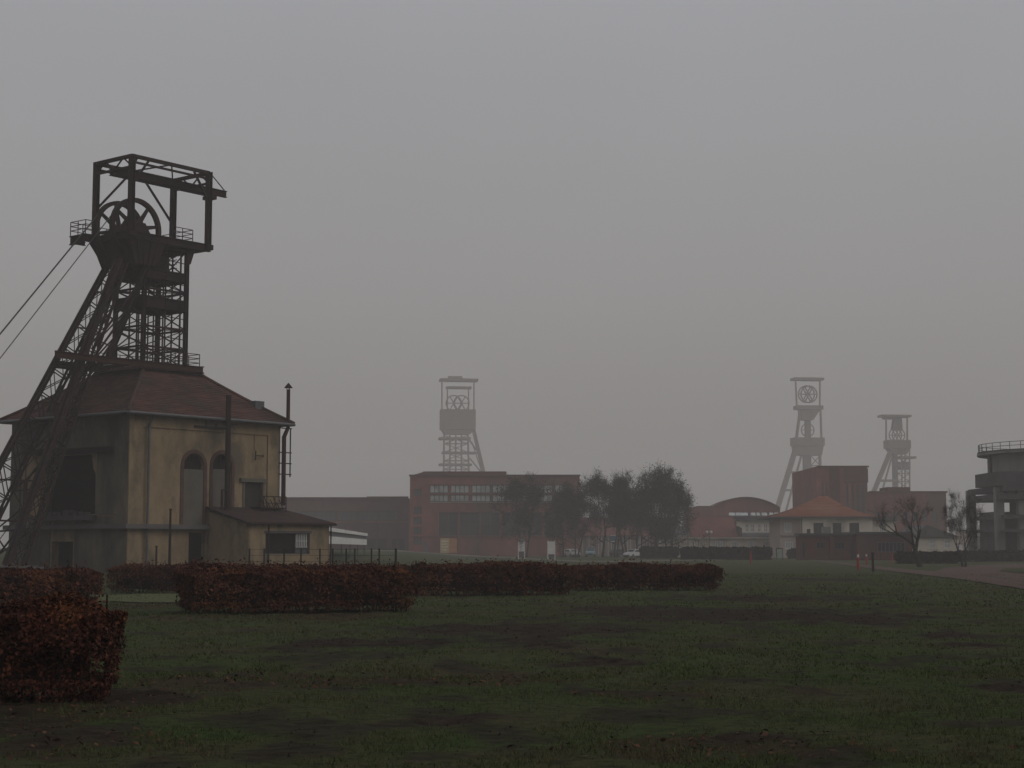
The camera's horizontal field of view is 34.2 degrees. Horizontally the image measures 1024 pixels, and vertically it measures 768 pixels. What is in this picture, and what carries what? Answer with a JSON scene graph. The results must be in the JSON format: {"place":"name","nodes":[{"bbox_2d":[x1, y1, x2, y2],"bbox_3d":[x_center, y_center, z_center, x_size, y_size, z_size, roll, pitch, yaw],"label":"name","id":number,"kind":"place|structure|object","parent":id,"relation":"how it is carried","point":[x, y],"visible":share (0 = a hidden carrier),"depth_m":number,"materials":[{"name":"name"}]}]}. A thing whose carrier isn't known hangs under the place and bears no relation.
{"place":"outdoors","nodes":[
{"label":"outdoors","id":0,"kind":"place"},
{"bbox_2d":[438,376,484,470],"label":"headframe","id":1,"kind":"object","parent":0,"point":[458,421],"visible":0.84,"depth_m":947.91,"materials":[{"name":"paint"}]},
{"bbox_2d":[0,548,1023,767],"bbox_3d":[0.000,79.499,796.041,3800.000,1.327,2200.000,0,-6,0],"label":"ground","id":2,"kind":"structure","parent":0,"point":[275,716],"depth_m":21.24,"materials":[{"name":"green plant"}]},
{"bbox_2d":[0,560,103,603],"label":"clipped hedge","id":3,"kind":"object","parent":2,"relation":"on","point":[25,579],"visible":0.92,"depth_m":46.36,"materials":[{"name":"brown plant"}]},
{"bbox_2d":[0,579,128,702],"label":"clipped hedge","id":4,"kind":"object","parent":2,"relation":"on","point":[48,642],"visible":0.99,"depth_m":18.17,"materials":[{"name":"brown plant"}]},
{"bbox_2d":[0,153,226,569],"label":"headframe","id":5,"kind":"object","parent":2,"relation":"on","point":[131,249],"visible":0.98,"depth_m":122.93,"materials":[{"name":"metal"}]},
{"bbox_2d":[89,594,182,601],"bbox_3d":[-12.494,7.171,55.857,4.720,0.078,8.031,1,-6,-10],"label":"grass strip","id":6,"kind":"object","parent":2,"relation":"on","point":[168,598],"depth_m":55.67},
{"bbox_2d":[0,366,295,571],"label":"shaft hall","id":7,"kind":"structure","parent":2,"relation":"on","point":[145,452],"depth_m":119.43,"materials":[{"name":"paint"}]},
{"bbox_2d":[179,449,206,524],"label":"arched window","id":8,"kind":"structure","parent":7,"relation":"in","point":[193,494],"depth_m":119.54,"materials":[{"name":"glass"}]},
{"bbox_2d":[208,450,234,509],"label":"arched window","id":9,"kind":"structure","parent":7,"relation":"in","point":[217,462],"depth_m":121.54,"materials":[{"name":"glass"}]},
{"bbox_2d":[239,478,266,506],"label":"loading door","id":10,"kind":"structure","parent":7,"relation":"in","point":[251,491],"depth_m":124.04,"materials":[{"name":"grey metal"}]},
{"bbox_2d":[278,427,291,476],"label":"wall ladder","id":11,"kind":"object","parent":7,"relation":"attached to","point":[289,463],"depth_m":126.85,"materials":[{"name":"metal"}]},
{"bbox_2d":[281,383,291,505],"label":"chimney flue","id":12,"kind":"object","parent":7,"relation":"on","point":[283,468],"visible":1,"depth_m":126.03,"materials":[{"name":"black metal"}]},
{"bbox_2d":[168,509,171,563],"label":"wooden post","id":13,"kind":"object","parent":2,"relation":"on","point":[169,545],"visible":0.82,"depth_m":99.52,"materials":[{"name":"brown wood"}]},
{"bbox_2d":[104,558,415,592],"bbox_3d":[-9.221,7.262,63.020,12.712,1.413,2.180,-1,-6,13],"label":"clipped hedge","id":14,"kind":"object","parent":2,"relation":"on","point":[130,576],"visible":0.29,"depth_m":63.27,"materials":[{"name":"brown plant"}]},
{"bbox_2d":[206,506,336,565],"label":"lean to","id":15,"kind":"object","parent":2,"relation":"on","point":[273,533],"visible":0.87,"depth_m":119.92,"materials":[{"name":"paint"}]},
{"bbox_2d":[220,489,225,515],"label":"stub pipe","id":16,"kind":"object","parent":15,"relation":"on","point":[221,505],"visible":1,"depth_m":120.04,"materials":[{"name":"metal"}]},
{"bbox_2d":[224,395,237,517],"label":"flue pipe","id":17,"kind":"object","parent":15,"relation":"attached to","point":[228,442],"visible":0.85,"depth_m":120.66,"materials":[{"name":"metal"}]},
{"bbox_2d":[249,496,286,511],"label":"landing rail","id":18,"kind":"object","parent":15,"relation":"on","point":[270,507],"visible":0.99,"depth_m":123.77,"materials":[{"name":"metal"}]},
{"bbox_2d":[265,531,311,553],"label":"window","id":19,"kind":"structure","parent":15,"relation":"in","point":[292,541],"depth_m":120.89,"materials":[{"name":"grey glass"}]},
{"bbox_2d":[172,557,420,613],"bbox_3d":[-5.846,5.381,44.624,6.474,1.521,3.222,2,-6,-21],"label":"clipped hedge","id":20,"kind":"object","parent":2,"relation":"on","point":[217,586],"visible":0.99,"depth_m":43.53,"materials":[{"name":"brown plant"}]},
{"bbox_2d":[248,548,396,564],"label":"wire fence","id":21,"kind":"object","parent":2,"relation":"on","point":[345,561],"visible":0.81,"depth_m":97.44,"materials":[{"name":"metal"}]},
{"bbox_2d":[279,496,409,550],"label":"brick annexe","id":22,"kind":"structure","parent":2,"relation":"on","point":[383,522],"depth_m":371.02,"materials":[{"name":"red brick"}]},
{"bbox_2d":[296,511,314,517],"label":"window","id":23,"kind":"structure","parent":22,"relation":"in","point":[309,513],"depth_m":371.10,"materials":[{"name":"grey glass"}]},
{"bbox_2d":[316,511,335,519],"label":"window","id":24,"kind":"structure","parent":22,"relation":"in","point":[324,515],"depth_m":371.10,"materials":[{"name":"grey glass"}]},
{"bbox_2d":[337,511,356,519],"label":"window","id":25,"kind":"structure","parent":22,"relation":"in","point":[341,515],"depth_m":371.10,"materials":[{"name":"grey glass"}]},
{"bbox_2d":[358,511,376,519],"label":"window","id":26,"kind":"structure","parent":22,"relation":"in","point":[362,515],"depth_m":371.10,"materials":[{"name":"grey glass"}]},
{"bbox_2d":[367,539,386,549],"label":"shutter door","id":27,"kind":"structure","parent":22,"relation":"in","point":[381,543],"depth_m":370.19,"materials":[{"name":"grey metal"}]},
{"bbox_2d":[379,511,397,519],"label":"window","id":28,"kind":"structure","parent":22,"relation":"in","point":[383,515],"depth_m":371.10,"materials":[{"name":"grey glass"}]},
{"bbox_2d":[392,539,404,549],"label":"shutter door","id":29,"kind":"structure","parent":22,"relation":"in","point":[401,542],"depth_m":370.19,"materials":[{"name":"grey metal"}]},
{"bbox_2d":[329,527,367,563],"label":"canopy","id":30,"kind":"object","parent":2,"relation":"on","point":[341,536],"visible":0.31,"depth_m":181.56,"materials":[{"name":"white metal"}]},
{"bbox_2d":[408,555,572,595],"bbox_3d":[-0.797,6.927,60.193,5.803,1.509,2.495,2,-6,-17],"label":"clipped hedge","id":31,"kind":"object","parent":2,"relation":"on","point":[496,577],"visible":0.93,"depth_m":59.47,"materials":[{"name":"brown plant"}]},
{"bbox_2d":[409,471,579,555],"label":"brick hall","id":32,"kind":"structure","parent":2,"relation":"on","point":[451,512],"depth_m":344.09,"materials":[{"name":"red brick"}]},
{"bbox_2d":[413,489,421,495],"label":"window","id":33,"kind":"structure","parent":32,"relation":"in","point":[416,492],"depth_m":344.64,"materials":[{"name":"grey glass"}]},
{"bbox_2d":[413,507,421,513],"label":"window","id":34,"kind":"structure","parent":32,"relation":"in","point":[416,510],"depth_m":344.30,"materials":[{"name":"grey glass"}]},
{"bbox_2d":[413,517,421,523],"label":"window","id":35,"kind":"structure","parent":32,"relation":"in","point":[416,520],"depth_m":344.05,"materials":[{"name":"grey glass"}]},
{"bbox_2d":[413,527,421,533],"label":"window","id":36,"kind":"structure","parent":32,"relation":"in","point":[416,530],"depth_m":343.88,"materials":[{"name":"grey glass"}]},
{"bbox_2d":[413,538,421,544],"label":"window","id":37,"kind":"structure","parent":32,"relation":"in","point":[416,541],"depth_m":343.63,"materials":[{"name":"grey glass"}]},
{"bbox_2d":[430,485,447,492],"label":"window","id":38,"kind":"structure","parent":32,"relation":"in","point":[433,488],"depth_m":344.72,"materials":[{"name":"white glass"}]},
{"bbox_2d":[430,495,447,501],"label":"window","id":39,"kind":"structure","parent":32,"relation":"in","point":[433,498],"depth_m":344.55,"materials":[{"name":"white glass"}]},
{"bbox_2d":[439,512,457,535],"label":"window","id":40,"kind":"structure","parent":32,"relation":"in","point":[448,521],"depth_m":344.05,"materials":[{"name":"grey glass"}]},
{"bbox_2d":[451,485,468,492],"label":"window","id":41,"kind":"structure","parent":32,"relation":"in","point":[454,488],"depth_m":344.72,"materials":[{"name":"white glass"}]},
{"bbox_2d":[451,495,468,501],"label":"window","id":42,"kind":"structure","parent":32,"relation":"in","point":[454,498],"depth_m":344.55,"materials":[{"name":"white glass"}]},
{"bbox_2d":[460,512,478,535],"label":"window","id":43,"kind":"structure","parent":32,"relation":"in","point":[469,521],"depth_m":344.05,"materials":[{"name":"grey glass"}]},
{"bbox_2d":[472,485,489,492],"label":"window","id":44,"kind":"structure","parent":32,"relation":"in","point":[475,488],"depth_m":344.72,"materials":[{"name":"white glass"}]},
{"bbox_2d":[472,495,489,501],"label":"window","id":45,"kind":"structure","parent":32,"relation":"in","point":[475,498],"depth_m":344.55,"materials":[{"name":"white glass"}]},
{"bbox_2d":[481,512,499,535],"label":"window","id":46,"kind":"structure","parent":32,"relation":"in","point":[489,521],"depth_m":344.05,"materials":[{"name":"grey glass"}]},
{"bbox_2d":[492,485,507,492],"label":"window","id":47,"kind":"structure","parent":32,"relation":"in","point":[494,487],"depth_m":344.72,"materials":[{"name":"white glass"}]},
{"bbox_2d":[492,495,510,501],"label":"window","id":48,"kind":"structure","parent":32,"relation":"in","point":[494,499],"depth_m":344.55,"materials":[{"name":"white glass"}]},
{"bbox_2d":[502,512,520,535],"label":"window","id":49,"kind":"structure","parent":32,"relation":"in","point":[508,527],"depth_m":343.96,"materials":[{"name":"grey glass"}]},
{"bbox_2d":[523,512,541,535],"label":"window","id":50,"kind":"structure","parent":32,"relation":"in","point":[535,528],"depth_m":343.96,"materials":[{"name":"grey glass"}]},
{"bbox_2d":[544,512,562,535],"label":"window","id":51,"kind":"structure","parent":32,"relation":"in","point":[544,512],"depth_m":343.96,"materials":[{"name":"grey glass"}]},
{"bbox_2d":[0,598,1021,767],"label":"fallen leaves","id":52,"kind":"object","parent":2,"relation":"on","point":[763,733],"visible":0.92,"depth_m":17.80,"materials":[{"name":"brown plant"}]},
{"bbox_2d":[518,539,524,558],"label":"notice board","id":53,"kind":"object","parent":2,"relation":"on","point":[521,547],"visible":0.95,"depth_m":248.72,"materials":[{"name":"white paint"}]},
{"bbox_2d":[488,470,563,556],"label":"tree","id":54,"kind":"object","parent":2,"relation":"on","point":[517,491],"visible":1,"depth_m":298.02,"materials":[{"name":"green plant"}]},
{"bbox_2d":[547,541,554,559],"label":"notice board","id":55,"kind":"object","parent":2,"relation":"on","point":[550,549],"visible":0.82,"depth_m":243.75,"materials":[{"name":"white paint"}]},
{"bbox_2d":[542,479,581,556],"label":"tree","id":56,"kind":"object","parent":2,"relation":"on","point":[561,517],"visible":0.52,"depth_m":304.54,"materials":[{"name":"green plant"}]},
{"bbox_2d":[564,549,580,556],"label":"parked car","id":57,"kind":"object","parent":2,"relation":"on","point":[571,552],"visible":0.83,"depth_m":305.58,"materials":[{"name":"white paint"}]},
{"bbox_2d":[547,475,604,557],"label":"tree","id":58,"kind":"object","parent":2,"relation":"on","point":[575,502],"visible":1,"depth_m":293.86,"materials":[{"name":"green plant"}]},
{"bbox_2d":[586,547,595,556],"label":"parked car","id":59,"kind":"object","parent":2,"relation":"on","point":[590,551],"visible":1,"depth_m":313.31,"materials":[{"name":"white paint"}]},
{"bbox_2d":[572,466,626,556],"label":"tree","id":60,"kind":"object","parent":2,"relation":"on","point":[603,492],"visible":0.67,"depth_m":297.96,"materials":[{"name":"green plant"}]},
{"bbox_2d":[587,472,633,556],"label":"tree","id":61,"kind":"object","parent":2,"relation":"on","point":[617,539],"visible":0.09,"depth_m":303.27,"materials":[{"name":"green plant"}]},
{"bbox_2d":[609,549,624,556],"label":"parked car","id":62,"kind":"object","parent":2,"relation":"on","point":[611,552],"visible":0.59,"depth_m":314.99,"materials":[{"name":"paint"}]},
{"bbox_2d":[603,467,645,557],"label":"tree","id":63,"kind":"object","parent":2,"relation":"on","point":[619,491],"visible":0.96,"depth_m":294.98,"materials":[{"name":"green plant"}]},
{"bbox_2d":[580,518,678,555],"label":"workshop","id":64,"kind":"structure","parent":2,"relation":"on","point":[630,543],"depth_m":348.44,"materials":[{"name":"red brick"}]},
{"bbox_2d":[623,549,639,557],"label":"parked car","id":65,"kind":"object","parent":2,"relation":"on","point":[632,553],"visible":0.67,"depth_m":287.58,"materials":[{"name":"white paint"}]},
{"bbox_2d":[608,462,663,556],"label":"tree","id":66,"kind":"object","parent":2,"relation":"on","point":[633,502],"visible":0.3,"depth_m":296.19,"materials":[{"name":"green plant"}]},
{"bbox_2d":[565,558,725,590],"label":"clipped hedge","id":67,"kind":"object","parent":2,"relation":"on","point":[621,575],"visible":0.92,"depth_m":66.96,"materials":[{"name":"brown plant"}]},
{"bbox_2d":[624,458,690,546],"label":"tree","id":68,"kind":"object","parent":2,"relation":"on","point":[643,496],"visible":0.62,"depth_m":290.97,"materials":[{"name":"green plant"}]},
{"bbox_2d":[639,546,679,558],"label":"dark hedge","id":69,"kind":"object","parent":2,"relation":"on","point":[660,552],"visible":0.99,"depth_m":261.38,"materials":[{"name":"green plant"}]},
{"bbox_2d":[635,462,709,546],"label":"tree","id":70,"kind":"object","parent":2,"relation":"on","point":[683,502],"visible":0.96,"depth_m":288.54,"materials":[{"name":"green plant"}]},
{"bbox_2d":[658,517,768,556],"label":"white building","id":71,"kind":"structure","parent":2,"relation":"on","point":[726,531],"depth_m":299.12,"materials":[{"name":"paint"}]},
{"bbox_2d":[734,519,768,531],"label":"office wing","id":72,"kind":"structure","parent":71,"relation":"part of","point":[749,525],"depth_m":328.88,"materials":[{"name":"white paint"}]},
{"bbox_2d":[679,545,772,559],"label":"dark hedge","id":73,"kind":"object","parent":2,"relation":"on","point":[764,552],"visible":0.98,"depth_m":233.89,"materials":[{"name":"green plant"}]},
{"bbox_2d":[684,497,779,524],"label":"arched hall","id":74,"kind":"structure","parent":2,"relation":"on","point":[748,505],"depth_m":408.95,"materials":[{"name":"red brick"}]},
{"bbox_2d":[714,513,775,525],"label":"skylight workshop","id":75,"kind":"structure","parent":2,"relation":"on","point":[743,515],"depth_m":344.02,"materials":[{"name":"glass"}]},
{"bbox_2d":[776,548,782,559],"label":"display panel","id":76,"kind":"object","parent":2,"relation":"on","point":[779,552],"visible":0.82,"depth_m":233.68,"materials":[{"name":"white"}]},
{"bbox_2d":[785,548,795,558],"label":"dark hedge","id":77,"kind":"object","parent":2,"relation":"on","point":[791,553],"visible":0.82,"depth_m":261.43,"materials":[{"name":"green plant"}]},
{"bbox_2d":[754,496,896,557],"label":"villa","id":78,"kind":"object","parent":2,"relation":"on","point":[816,514],"visible":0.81,"depth_m":284.00,"materials":[{"name":"white paint"}]},
{"bbox_2d":[784,523,791,531],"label":"window","id":79,"kind":"structure","parent":78,"relation":"in","point":[787,526],"depth_m":284.04,"materials":[{"name":"white paint"}]},
{"bbox_2d":[785,541,792,548],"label":"window","id":80,"kind":"structure","parent":78,"relation":"in","point":[788,544],"depth_m":283.77,"materials":[{"name":"white glass"}]},
{"bbox_2d":[813,523,822,532],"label":"window","id":81,"kind":"structure","parent":78,"relation":"in","point":[817,526],"depth_m":283.14,"materials":[{"name":"grey glass"}]},
{"bbox_2d":[833,523,840,532],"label":"window","id":82,"kind":"structure","parent":78,"relation":"in","point":[836,526],"depth_m":283.14,"materials":[{"name":"grey glass"}]},
{"bbox_2d":[849,523,858,531],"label":"window","id":83,"kind":"structure","parent":78,"relation":"in","point":[853,527],"depth_m":283.14,"materials":[{"name":"grey glass"}]},
{"bbox_2d":[792,466,868,513],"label":"brick tower block","id":84,"kind":"structure","parent":2,"relation":"on","point":[846,486],"depth_m":359.69,"materials":[{"name":"red brick"}]},
{"bbox_2d":[846,485,848,506],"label":"window","id":85,"kind":"structure","parent":84,"relation":"in","point":[847,499],"depth_m":359.50,"materials":[{"name":"grey glass"}]},
{"bbox_2d":[851,485,853,509],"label":"window","id":86,"kind":"structure","parent":84,"relation":"in","point":[852,494],"depth_m":359.50,"materials":[{"name":"grey glass"}]},
{"bbox_2d":[856,485,858,510],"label":"window","id":87,"kind":"structure","parent":84,"relation":"in","point":[857,488],"depth_m":359.50,"materials":[{"name":"grey glass"}]},
{"bbox_2d":[861,485,863,512],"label":"window","id":88,"kind":"structure","parent":84,"relation":"in","point":[862,486],"depth_m":359.50,"materials":[{"name":"grey glass"}]},
{"bbox_2d":[794,527,911,559],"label":"brick pavilion","id":89,"kind":"structure","parent":2,"relation":"on","point":[825,544],"depth_m":230.53,"materials":[{"name":"red brick"}]},
{"bbox_2d":[835,542,844,548],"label":"window","id":90,"kind":"structure","parent":89,"relation":"in","point":[838,545],"depth_m":231.10,"materials":[{"name":"grey glass"}]},
{"bbox_2d":[850,543,853,558],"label":"door","id":91,"kind":"structure","parent":89,"relation":"in","point":[851,544],"depth_m":230.76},
{"bbox_2d":[877,542,904,551],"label":"window","id":92,"kind":"structure","parent":89,"relation":"in","point":[882,546],"depth_m":230.31,"materials":[{"name":"grey glass"}]},
{"bbox_2d":[867,492,933,566],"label":"tree","id":93,"kind":"object","parent":2,"relation":"on","point":[913,544],"visible":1,"depth_m":148.75,"materials":[{"name":"brown plant"}]},
{"bbox_2d":[868,487,947,531],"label":"brick machine hall","id":94,"kind":"structure","parent":2,"relation":"on","point":[937,500],"depth_m":371.17,"materials":[{"name":"red brick"}]},
{"bbox_2d":[813,560,1023,588],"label":"gravel road","id":95,"kind":"structure","parent":2,"relation":"on","point":[999,581],"depth_m":100.20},
{"bbox_2d":[893,550,961,563],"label":"dark hedge","id":96,"kind":"object","parent":2,"relation":"on","point":[927,557],"visible":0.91,"depth_m":177.80,"materials":[{"name":"green plant"}]},
{"bbox_2d":[901,525,959,551],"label":"gabled building","id":97,"kind":"structure","parent":2,"relation":"on","point":[931,539],"depth_m":260.77,"materials":[{"name":"white paint"}]},
{"bbox_2d":[929,539,935,547],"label":"window","id":98,"kind":"structure","parent":97,"relation":"in","point":[931,541],"depth_m":260.84,"materials":[{"name":"grey glass"}]},
{"bbox_2d":[944,539,950,547],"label":"window","id":99,"kind":"structure","parent":97,"relation":"in","point":[947,542],"depth_m":260.84,"materials":[{"name":"grey glass"}]},
{"bbox_2d":[940,487,984,566],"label":"tree","id":100,"kind":"object","parent":2,"relation":"on","point":[948,522],"visible":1,"depth_m":147.37,"materials":[{"name":"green plant"}]},
{"bbox_2d":[956,529,979,549],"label":"shed","id":101,"kind":"structure","parent":2,"relation":"on","point":[963,539],"depth_m":332.04,"materials":[{"name":"concrete"}]},
{"bbox_2d":[936,564,1023,581],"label":"gravel yard","id":102,"kind":"structure","parent":2,"relation":"on","point":[988,570],"depth_m":123.23,"materials":[{"name":"grey gravel"}]},
{"bbox_2d":[1000,568,1023,572],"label":"grass island","id":103,"kind":"structure","parent":102,"relation":"on","point":[1019,570],"depth_m":121.02,"materials":[{"name":"green plant"}]},
{"bbox_2d":[953,549,1023,561],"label":"dark hedge","id":104,"kind":"object","parent":2,"relation":"on","point":[979,555],"visible":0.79,"depth_m":204.99,"materials":[{"name":"green plant"}]},
{"bbox_2d":[965,440,1023,550],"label":"concrete tank","id":105,"kind":"object","parent":2,"relation":"on","point":[999,484],"visible":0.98,"depth_m":220.23,"materials":[{"name":"grey concrete"}]},
{"bbox_2d":[0,0,1023,547],"label":"sky","id":106,"kind":"structure","parent":0,"point":[633,223],"materials":[{"name":"grey"}]},
{"bbox_2d":[373,550,687,561],"bbox_3d":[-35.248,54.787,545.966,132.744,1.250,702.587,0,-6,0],"label":"gravel path","id":107,"kind":"structure","parent":0,"point":[527,558],"depth_m":258.82,"materials":[{"name":"grey gravel"}]},
{"bbox_2d":[776,377,824,510],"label":"headframe","id":108,"kind":"object","parent":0,"point":[807,447],"visible":0.73,"depth_m":948.11,"materials":[{"name":"paint"}]},
{"bbox_2d":[871,414,916,490],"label":"headframe","id":109,"kind":"object","parent":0,"point":[894,448],"visible":0.78,"depth_m":857.31,"materials":[{"name":"paint"}]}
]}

